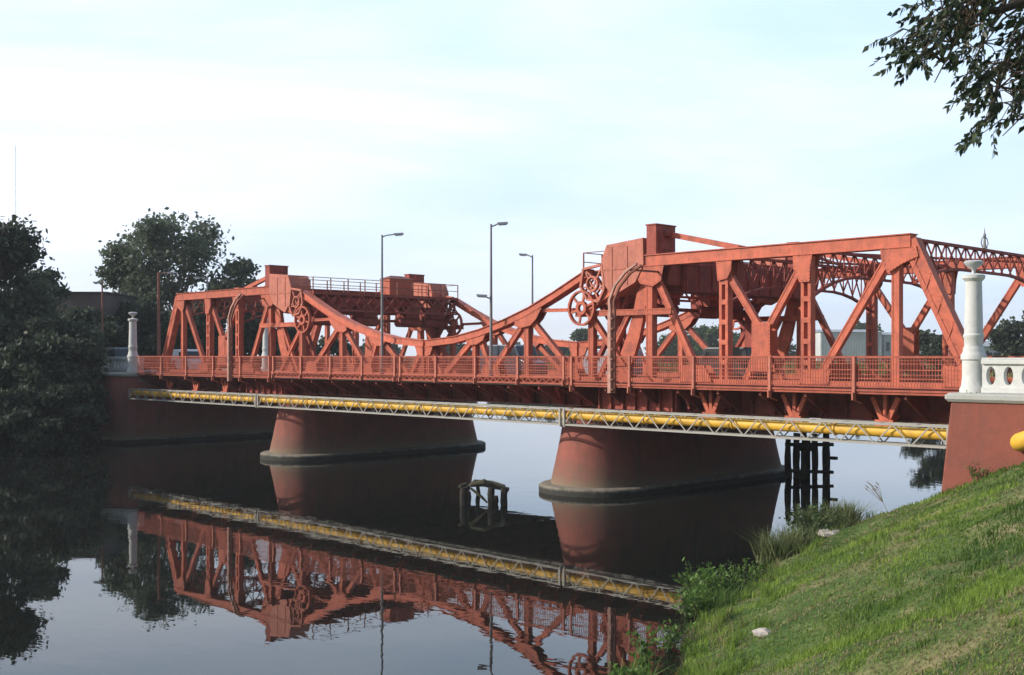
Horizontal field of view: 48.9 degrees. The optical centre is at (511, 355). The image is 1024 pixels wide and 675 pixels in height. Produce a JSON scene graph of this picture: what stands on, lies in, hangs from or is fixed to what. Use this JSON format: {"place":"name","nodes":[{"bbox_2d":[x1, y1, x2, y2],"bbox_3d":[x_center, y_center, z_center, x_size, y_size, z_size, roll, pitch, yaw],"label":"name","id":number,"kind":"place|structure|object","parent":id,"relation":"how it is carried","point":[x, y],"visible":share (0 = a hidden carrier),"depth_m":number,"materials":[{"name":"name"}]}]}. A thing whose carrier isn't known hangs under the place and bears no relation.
{"place":"outdoors","nodes":[
{"label":"outdoors","id":0,"kind":"place"},
{"bbox_2d":[102,371,157,381],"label":"pavement","id":1,"kind":"structure","parent":0,"point":[141,380],"depth_m":104.52,"materials":[{"name":"concrete"}]},
{"bbox_2d":[100,357,141,371],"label":"balustrade","id":2,"kind":"object","parent":1,"relation":"on","point":[119,364],"visible":0.22,"depth_m":108.63,"materials":[{"name":"white stone"}]},
{"bbox_2d":[261,320,267,368],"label":"lamp column","id":3,"kind":"structure","parent":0,"point":[265,345],"depth_m":126.10,"materials":[{"name":"white stone"}]},
{"bbox_2d":[0,401,945,674],"bbox_3d":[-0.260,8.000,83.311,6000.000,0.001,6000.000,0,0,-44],"label":"river","id":4,"kind":"structure","parent":0,"point":[214,557],"depth_m":45.66,"materials":[{"name":"black liquid"}]},
{"bbox_2d":[260,394,485,460],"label":"bridge pier","id":5,"kind":"structure","parent":4,"relation":"in","point":[306,435],"depth_m":89.78,"materials":[{"name":"concrete"}]},
{"bbox_2d":[137,265,463,394],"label":"approach span","id":6,"kind":"object","parent":5,"relation":"on","point":[413,302],"visible":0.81,"depth_m":95.70,"materials":[{"name":"red paint"}]},
{"bbox_2d":[271,290,580,398],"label":"lifting span","id":7,"kind":"object","parent":6,"relation":"attached to","point":[367,379],"visible":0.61,"depth_m":83.76,"materials":[{"name":"red paint"}]},
{"bbox_2d":[380,233,403,373],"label":"street lamp","id":8,"kind":"object","parent":7,"relation":"on","point":[395,234],"visible":0.74,"depth_m":79.83,"materials":[{"name":"metal"}]},
{"bbox_2d":[519,253,533,334],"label":"street lamp","id":9,"kind":"object","parent":7,"relation":"on","point":[521,254],"visible":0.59,"depth_m":93.72,"materials":[{"name":"grey metal"}]},
{"bbox_2d":[458,479,508,505],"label":"broken jetty","id":10,"kind":"object","parent":4,"relation":"in","point":[465,494],"visible":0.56,"depth_m":60.15,"materials":[{"name":"wood"}]},
{"bbox_2d":[539,406,791,497],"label":"bridge pier","id":11,"kind":"structure","parent":4,"relation":"in","point":[592,462],"depth_m":66.62,"materials":[{"name":"concrete"}]},
{"bbox_2d":[568,223,1023,426],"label":"approach span","id":12,"kind":"object","parent":11,"relation":"on","point":[651,278],"visible":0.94,"depth_m":60.05,"materials":[{"name":"red paint"}]},
{"bbox_2d":[398,269,765,406],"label":"lifting span","id":13,"kind":"object","parent":12,"relation":"attached to","point":[437,381],"visible":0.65,"depth_m":71.50,"materials":[{"name":"red paint"}]},
{"bbox_2d":[477,222,507,375],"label":"street lamp","id":14,"kind":"object","parent":13,"relation":"on","point":[491,316],"visible":0.81,"depth_m":71.70,"materials":[{"name":"grey metal"}]},
{"bbox_2d":[480,345,546,375],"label":"van","id":15,"kind":"object","parent":13,"relation":"on","point":[517,350],"visible":0.25,"depth_m":79.56,"materials":[{"name":"blue paint"}]},
{"bbox_2d":[584,349,641,376],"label":"van","id":16,"kind":"object","parent":13,"relation":"on","point":[605,354],"visible":0.17,"depth_m":78.75,"materials":[{"name":"silver metal"}]},
{"bbox_2d":[700,347,763,378],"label":"van","id":17,"kind":"object","parent":12,"relation":"on","point":[737,351],"visible":0.24,"depth_m":70.72,"materials":[{"name":"paint"}]},
{"bbox_2d":[784,432,837,478],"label":"timber dolphin","id":18,"kind":"object","parent":4,"relation":"in","point":[805,447],"visible":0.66,"depth_m":73.29},
{"bbox_2d":[0,0,1023,355],"label":"sky","id":19,"kind":"structure","parent":0,"point":[317,131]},
{"bbox_2d":[96,357,1023,674],"bbox_3d":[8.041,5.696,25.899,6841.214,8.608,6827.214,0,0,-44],"label":"ground","id":20,"kind":"structure","parent":0,"point":[944,633],"depth_m":26.82,"materials":[{"name":"green plant"}]},
{"bbox_2d":[0,415,10,454],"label":"bush","id":21,"kind":"object","parent":20,"relation":"on","point":[3,425],"visible":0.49,"depth_m":90.35,"materials":[{"name":"green plant"}]},
{"bbox_2d":[0,387,18,454],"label":"bush","id":22,"kind":"object","parent":20,"relation":"on","point":[5,400],"visible":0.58,"depth_m":92.14,"materials":[{"name":"green plant"}]},
{"bbox_2d":[0,316,18,378],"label":"bush","id":23,"kind":"object","parent":20,"relation":"on","point":[4,323],"visible":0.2,"depth_m":103.45,"materials":[{"name":"green plant"}]},
{"bbox_2d":[0,359,26,390],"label":"bush","id":24,"kind":"object","parent":20,"relation":"on","point":[7,379],"visible":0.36,"depth_m":95.66,"materials":[{"name":"green plant"}]},
{"bbox_2d":[1,413,33,454],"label":"bush","id":25,"kind":"object","parent":20,"relation":"on","point":[16,427],"visible":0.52,"depth_m":90.64,"materials":[{"name":"green plant"}]},
{"bbox_2d":[0,214,54,336],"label":"tree","id":26,"kind":"object","parent":20,"relation":"on","point":[17,252],"visible":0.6,"depth_m":107.83,"materials":[{"name":"green plant"}]},
{"bbox_2d":[0,384,54,451],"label":"bush","id":27,"kind":"object","parent":20,"relation":"on","point":[24,399],"visible":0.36,"depth_m":92.36,"materials":[{"name":"green plant"}]},
{"bbox_2d":[0,336,64,414],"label":"bush","id":28,"kind":"object","parent":20,"relation":"on","point":[30,373],"visible":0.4,"depth_m":95.53,"materials":[{"name":"green plant"}]},
{"bbox_2d":[7,289,64,324],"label":"tree","id":29,"kind":"object","parent":20,"relation":"on","point":[8,303],"visible":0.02,"depth_m":115.28,"materials":[{"name":"green plant"}]},
{"bbox_2d":[3,268,69,321],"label":"tree","id":30,"kind":"object","parent":20,"relation":"on","point":[35,301],"visible":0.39,"depth_m":111.46,"materials":[{"name":"green plant"}]},
{"bbox_2d":[15,413,64,455],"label":"bush","id":31,"kind":"object","parent":20,"relation":"on","point":[44,430],"visible":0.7,"depth_m":90.72,"materials":[{"name":"green plant"}]},
{"bbox_2d":[0,314,80,384],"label":"bush","id":32,"kind":"object","parent":20,"relation":"on","point":[30,328],"visible":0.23,"depth_m":103.16,"materials":[{"name":"green plant"}]},
{"bbox_2d":[26,266,70,325],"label":"tree","id":33,"kind":"object","parent":20,"relation":"on","point":[64,292],"visible":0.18,"depth_m":116.05,"materials":[{"name":"green plant"}]},
{"bbox_2d":[11,328,90,416],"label":"bush","id":34,"kind":"object","parent":20,"relation":"on","point":[60,345],"visible":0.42,"depth_m":96.94,"materials":[{"name":"green plant"}]},
{"bbox_2d":[30,383,96,452],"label":"bush","id":35,"kind":"object","parent":20,"relation":"on","point":[62,395],"visible":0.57,"depth_m":93.64,"materials":[{"name":"green plant"}]},
{"bbox_2d":[53,415,83,452],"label":"bush","id":36,"kind":"object","parent":20,"relation":"on","point":[71,437],"visible":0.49,"depth_m":93.34,"materials":[{"name":"green plant"}]},
{"bbox_2d":[55,315,109,346],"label":"bush","id":37,"kind":"object","parent":20,"relation":"on","point":[70,328],"visible":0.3,"depth_m":107.06,"materials":[{"name":"green plant"}]},
{"bbox_2d":[58,334,113,404],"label":"bush","id":38,"kind":"object","parent":20,"relation":"on","point":[88,355],"visible":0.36,"depth_m":101.10,"materials":[{"name":"green plant"}]},
{"bbox_2d":[65,380,108,448],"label":"bush","id":39,"kind":"object","parent":20,"relation":"on","point":[99,416],"visible":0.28,"depth_m":95.60,"materials":[{"name":"green plant"}]},
{"bbox_2d":[59,306,117,328],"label":"tree","id":40,"kind":"object","parent":20,"relation":"on","point":[86,314],"visible":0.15,"depth_m":127.03,"materials":[{"name":"green plant"}]},
{"bbox_2d":[84,345,107,422],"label":"bush","id":41,"kind":"object","parent":20,"relation":"on","point":[97,375],"visible":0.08,"depth_m":105.52,"materials":[{"name":"green plant"}]},
{"bbox_2d":[55,292,143,331],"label":"brick building","id":42,"kind":"structure","parent":20,"relation":"on","point":[111,303],"depth_m":130.00,"materials":[{"name":"brown brick"}]},
{"bbox_2d":[92,410,110,448],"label":"bush","id":43,"kind":"object","parent":20,"relation":"on","point":[96,445],"visible":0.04,"depth_m":97.64,"materials":[{"name":"green plant"}]},
{"bbox_2d":[94,318,128,347],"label":"tree","id":44,"kind":"object","parent":20,"relation":"on","point":[115,335],"visible":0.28,"depth_m":120.43,"materials":[{"name":"green plant"}]},
{"bbox_2d":[94,240,160,302],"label":"tree","id":45,"kind":"object","parent":20,"relation":"on","point":[109,275],"visible":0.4,"depth_m":145.92,"materials":[{"name":"green plant"}]},
{"bbox_2d":[114,296,191,369],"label":"tree","id":46,"kind":"object","parent":20,"relation":"on","point":[146,311],"visible":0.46,"depth_m":132.89,"materials":[{"name":"green plant"}]},
{"bbox_2d":[107,207,235,333],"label":"tree","id":47,"kind":"object","parent":20,"relation":"on","point":[152,240],"visible":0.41,"depth_m":144.58,"materials":[{"name":"green plant"}]},
{"bbox_2d":[91,369,281,443],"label":"bridge abutment","id":48,"kind":"object","parent":20,"relation":"on","point":[138,421],"visible":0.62,"depth_m":105.96,"materials":[{"name":"concrete"}]},
{"bbox_2d":[127,312,138,372],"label":"lamp column","id":49,"kind":"structure","parent":48,"relation":"on","point":[132,355],"depth_m":104.07,"materials":[{"name":"white stone"}]},
{"bbox_2d":[160,299,234,367],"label":"tree","id":50,"kind":"object","parent":20,"relation":"on","point":[200,321],"visible":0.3,"depth_m":135.65,"materials":[{"name":"green plant"}]},
{"bbox_2d":[209,252,267,335],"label":"tree","id":51,"kind":"object","parent":20,"relation":"on","point":[238,272],"visible":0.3,"depth_m":150.30,"materials":[{"name":"green plant"}]},
{"bbox_2d":[222,300,280,368],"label":"tree","id":52,"kind":"object","parent":20,"relation":"on","point":[251,327],"visible":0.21,"depth_m":139.85,"materials":[{"name":"green plant"}]},
{"bbox_2d":[276,327,330,362],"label":"tree","id":53,"kind":"object","parent":20,"relation":"on","point":[292,331],"visible":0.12,"depth_m":147.66,"materials":[{"name":"green plant"}]},
{"bbox_2d":[317,335,363,366],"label":"tree","id":54,"kind":"object","parent":20,"relation":"on","point":[334,348],"visible":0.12,"depth_m":163.53,"materials":[{"name":"green plant"}]},
{"bbox_2d":[359,339,400,357],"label":"tree","id":55,"kind":"object","parent":20,"relation":"on","point":[396,348],"visible":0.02,"depth_m":338.54,"materials":[{"name":"green plant"}]},
{"bbox_2d":[446,343,471,359],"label":"tree","id":56,"kind":"object","parent":20,"relation":"on","point":[460,346],"visible":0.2,"depth_m":347.65,"materials":[{"name":"green plant"}]},
{"bbox_2d":[539,339,569,361],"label":"tree","id":57,"kind":"object","parent":20,"relation":"on","point":[564,350],"visible":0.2,"depth_m":352.19,"materials":[{"name":"green plant"}]},
{"bbox_2d":[565,328,600,361],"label":"tree","id":58,"kind":"object","parent":20,"relation":"on","point":[579,335],"visible":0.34,"depth_m":343.48,"materials":[{"name":"green plant"}]},
{"bbox_2d":[606,661,650,674],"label":"plant","id":59,"kind":"object","parent":20,"relation":"on","point":[629,671],"visible":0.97,"depth_m":26.07,"materials":[{"name":"green plant"}]},
{"bbox_2d":[599,644,675,674],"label":"reed clump","id":60,"kind":"object","parent":20,"relation":"on","point":[641,669],"visible":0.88,"depth_m":26.26,"materials":[{"name":"green plant"}]},
{"bbox_2d":[626,626,659,674],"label":"plant","id":61,"kind":"object","parent":20,"relation":"on","point":[643,650],"visible":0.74,"depth_m":27.38,"materials":[{"name":"green plant"}]},
{"bbox_2d":[644,331,688,361],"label":"tree","id":62,"kind":"object","parent":20,"relation":"on","point":[671,349],"visible":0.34,"depth_m":338.94,"materials":[{"name":"green plant"}]},
{"bbox_2d":[645,619,695,652],"bbox_3d":[4.288,7.629,30.616,1.405,0.949,1.070,0,0,-20],"label":"plant","id":63,"kind":"object","parent":20,"relation":"on","point":[669,638],"visible":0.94,"depth_m":30.61,"materials":[{"name":"green plant"}]},
{"bbox_2d":[669,585,715,618],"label":"plant","id":64,"kind":"object","parent":20,"relation":"on","point":[695,607],"visible":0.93,"depth_m":34.37,"materials":[{"name":"green plant"}]},
{"bbox_2d":[671,557,727,599],"bbox_3d":[6.095,7.362,36.493,1.848,1.484,1.796,0,0,3],"label":"plant","id":65,"kind":"object","parent":20,"relation":"on","point":[696,579],"visible":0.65,"depth_m":36.34,"materials":[{"name":"green plant"}]},
{"bbox_2d":[687,322,718,360],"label":"tree","id":66,"kind":"object","parent":20,"relation":"on","point":[707,335],"visible":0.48,"depth_m":335.81,"materials":[{"name":"green plant"}]},
{"bbox_2d":[672,580,758,612],"bbox_3d":[6.279,7.474,35.082,2.409,0.943,2.533,0,0,-44],"label":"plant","id":67,"kind":"object","parent":20,"relation":"on","point":[719,596],"visible":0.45,"depth_m":34.92,"materials":[{"name":"green plant"}]},
{"bbox_2d":[698,561,744,595],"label":"plant","id":68,"kind":"object","parent":20,"relation":"on","point":[735,582],"visible":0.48,"depth_m":37.33,"materials":[{"name":"green plant"}]},
{"bbox_2d":[733,332,740,346],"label":"tree","id":69,"kind":"object","parent":20,"relation":"on","point":[735,338],"visible":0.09,"depth_m":346.29,"materials":[{"name":"green plant"}]},
{"bbox_2d":[725,558,764,585],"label":"plant","id":70,"kind":"object","parent":20,"relation":"on","point":[752,571],"visible":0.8,"depth_m":39.32,"materials":[{"name":"green plant"}]},
{"bbox_2d":[752,628,770,637],"bbox_3d":[6.239,6.895,28.002,0.480,0.264,0.574,0,0,-44],"label":"stone","id":71,"kind":"object","parent":20,"relation":"on","point":[758,632],"visible":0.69,"depth_m":27.90,"materials":[{"name":"white stone"}]},
{"bbox_2d":[737,523,812,566],"bbox_3d":[10.082,7.176,42.928,3.381,1.470,3.110,0,0,-44],"label":"reed clump","id":72,"kind":"object","parent":20,"relation":"on","point":[765,552],"visible":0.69,"depth_m":42.55,"materials":[{"name":"green plant"}]},
{"bbox_2d":[786,338,796,361],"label":"tree","id":73,"kind":"object","parent":20,"relation":"on","point":[793,352],"visible":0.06,"depth_m":354.68,"materials":[{"name":"green plant"}]},
{"bbox_2d":[772,521,829,549],"bbox_3d":[11.209,7.246,44.557,3.018,1.362,2.857,0,0,12],"label":"reed clump","id":74,"kind":"object","parent":20,"relation":"on","point":[802,537],"visible":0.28,"depth_m":44.21,"materials":[{"name":"green plant"}]},
{"bbox_2d":[779,503,846,538],"bbox_3d":[12.298,6.886,45.638,2.502,1.746,2.517,0,0,-44],"label":"plant","id":75,"kind":"object","parent":20,"relation":"on","point":[808,520],"visible":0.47,"depth_m":45.50,"materials":[{"name":"green plant"}]},
{"bbox_2d":[780,503,866,542],"bbox_3d":[12.791,6.860,46.259,3.845,1.680,4.142,0,0,11],"label":"reed clump","id":76,"kind":"object","parent":20,"relation":"on","point":[834,522],"visible":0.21,"depth_m":45.66,"materials":[{"name":"green plant"}]},
{"bbox_2d":[817,528,838,537],"bbox_3d":[12.508,6.994,44.511,1.253,0.352,1.035,0,0,-44],"label":"stone","id":77,"kind":"object","parent":20,"relation":"on","point":[827,532],"visible":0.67,"depth_m":44.17,"materials":[{"name":"white stone"}]},
{"bbox_2d":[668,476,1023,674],"bbox_3d":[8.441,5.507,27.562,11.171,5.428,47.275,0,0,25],"label":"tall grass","id":78,"kind":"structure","parent":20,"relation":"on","point":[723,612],"depth_m":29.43,"materials":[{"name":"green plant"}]},
{"bbox_2d":[812,495,881,524],"bbox_3d":[13.877,6.748,47.279,3.463,1.679,3.759,0,0,-44],"label":"reed clump","id":79,"kind":"object","parent":20,"relation":"on","point":[855,512],"visible":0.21,"depth_m":46.97,"materials":[{"name":"green plant"}]},
{"bbox_2d":[815,330,881,361],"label":"warehouse","id":80,"kind":"structure","parent":20,"relation":"on","point":[855,344],"depth_m":344.99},
{"bbox_2d":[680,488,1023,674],"bbox_3d":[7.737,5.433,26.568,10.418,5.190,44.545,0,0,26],"label":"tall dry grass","id":81,"kind":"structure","parent":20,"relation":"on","point":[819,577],"depth_m":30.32,"materials":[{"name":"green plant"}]},
{"bbox_2d":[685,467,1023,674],"bbox_3d":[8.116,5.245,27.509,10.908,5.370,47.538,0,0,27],"label":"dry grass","id":82,"kind":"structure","parent":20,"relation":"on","point":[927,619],"depth_m":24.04,"materials":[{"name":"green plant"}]},
{"bbox_2d":[854,321,883,331],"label":"tree","id":83,"kind":"object","parent":20,"relation":"on","point":[860,326],"visible":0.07,"depth_m":389.57,"materials":[{"name":"green plant"}]},
{"bbox_2d":[865,481,886,509],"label":"dry weed","id":84,"kind":"object","parent":20,"relation":"on","point":[872,486],"visible":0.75,"depth_m":49.02,"materials":[{"name":"plant"}]},
{"bbox_2d":[742,516,1014,674],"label":"fallen leaves","id":85,"kind":"object","parent":20,"relation":"on","point":[915,635],"visible":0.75,"depth_m":19.23,"materials":[{"name":"brown plant"}]},
{"bbox_2d":[882,332,923,359],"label":"warehouse","id":86,"kind":"structure","parent":20,"relation":"on","point":[886,343],"depth_m":349.99,"materials":[{"name":"grey metal"}]},
{"bbox_2d":[904,329,948,375],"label":"tree","id":87,"kind":"object","parent":20,"relation":"on","point":[925,336],"visible":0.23,"depth_m":168.90,"materials":[{"name":"green plant"}]},
{"bbox_2d":[919,334,955,374],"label":"tree","id":88,"kind":"object","parent":20,"relation":"on","point":[932,351],"visible":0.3,"depth_m":167.17,"materials":[{"name":"green plant"}]},
{"bbox_2d":[862,0,1023,157],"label":"overhanging tree","id":89,"kind":"object","parent":20,"relation":"on","point":[961,17],"visible":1,"depth_m":8.56,"materials":[{"name":"green plant"}]},
{"bbox_2d":[948,341,1001,370],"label":"warehouse","id":90,"kind":"structure","parent":20,"relation":"on","point":[986,346],"depth_m":189.99,"materials":[{"name":"white"}]},
{"bbox_2d":[965,461,990,480],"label":"plant","id":91,"kind":"object","parent":20,"relation":"on","point":[977,473],"visible":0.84,"depth_m":46.13,"materials":[{"name":"green plant"}]},
{"bbox_2d":[941,392,1023,492],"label":"bridge abutment","id":92,"kind":"object","parent":20,"relation":"on","point":[983,428],"visible":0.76,"depth_m":46.43,"materials":[{"name":"red-brown painted concrete"},{"name":"pale grey-white stone cap"}]},
{"bbox_2d":[128,388,948,448],"bbox_3d":[-7.909,3.502,75.757,1.000,1.055,77.050,0,0,-44],"label":"utility pipe","id":93,"kind":"object","parent":92,"relation":"attached to","point":[561,415],"visible":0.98,"depth_m":62.01,"materials":[{"name":"yellow metal"}]},
{"bbox_2d":[959,260,986,392],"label":"lamp column","id":94,"kind":"structure","parent":92,"relation":"on","point":[973,354],"depth_m":47.60,"materials":[{"name":"white stone"}]},
{"bbox_2d":[981,358,1023,393],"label":"balustrade","id":95,"kind":"object","parent":92,"relation":"on","point":[1000,384],"visible":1,"depth_m":46.48,"materials":[{"name":"white stone"}]},
{"bbox_2d":[1010,431,1023,450],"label":"pipe elbow","id":96,"kind":"object","parent":92,"relation":"on","point":[1016,441],"visible":1,"depth_m":44.39,"materials":[{"name":"yellow metal"}]},
{"bbox_2d":[984,316,1023,376],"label":"tree","id":97,"kind":"object","parent":20,"relation":"on","point":[1005,334],"visible":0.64,"depth_m":159.62,"materials":[{"name":"green plant"}]},
{"bbox_2d":[1000,310,1023,355],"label":"tree","id":98,"kind":"object","parent":20,"relation":"on","point":[1011,351],"visible":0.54,"depth_m":158.85,"materials":[{"name":"green plant"}]},
{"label":"road","id":99,"kind":"structure","parent":0,"visible":0},
{"bbox_2d":[93,281,102,346],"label":"street lamp","id":100,"kind":"object","parent":99,"relation":"on","point":[101,283],"visible":0.64,"depth_m":117.92,"materials":[{"name":"grey metal"}]},
{"bbox_2d":[105,348,128,356],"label":"van","id":101,"kind":"object","parent":99,"relation":"on","point":[117,352],"visible":0.19,"depth_m":115.01,"materials":[{"name":"blue paint"}]},
{"bbox_2d":[156,272,173,371],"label":"street lamp","id":102,"kind":"object","parent":99,"relation":"on","point":[158,317],"visible":0.72,"depth_m":111.88,"materials":[{"name":"metal"}]},
{"bbox_2d":[171,349,198,369],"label":"van","id":103,"kind":"object","parent":99,"relation":"on","point":[190,352],"visible":0.23,"depth_m":111.87,"materials":[{"name":"white paint"}]},
{"bbox_2d":[193,277,207,290],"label":"street lamp","id":104,"kind":"object","parent":99,"relation":"on","point":[202,278],"visible":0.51,"depth_m":117.94,"materials":[{"name":"grey metal"}]}
]}

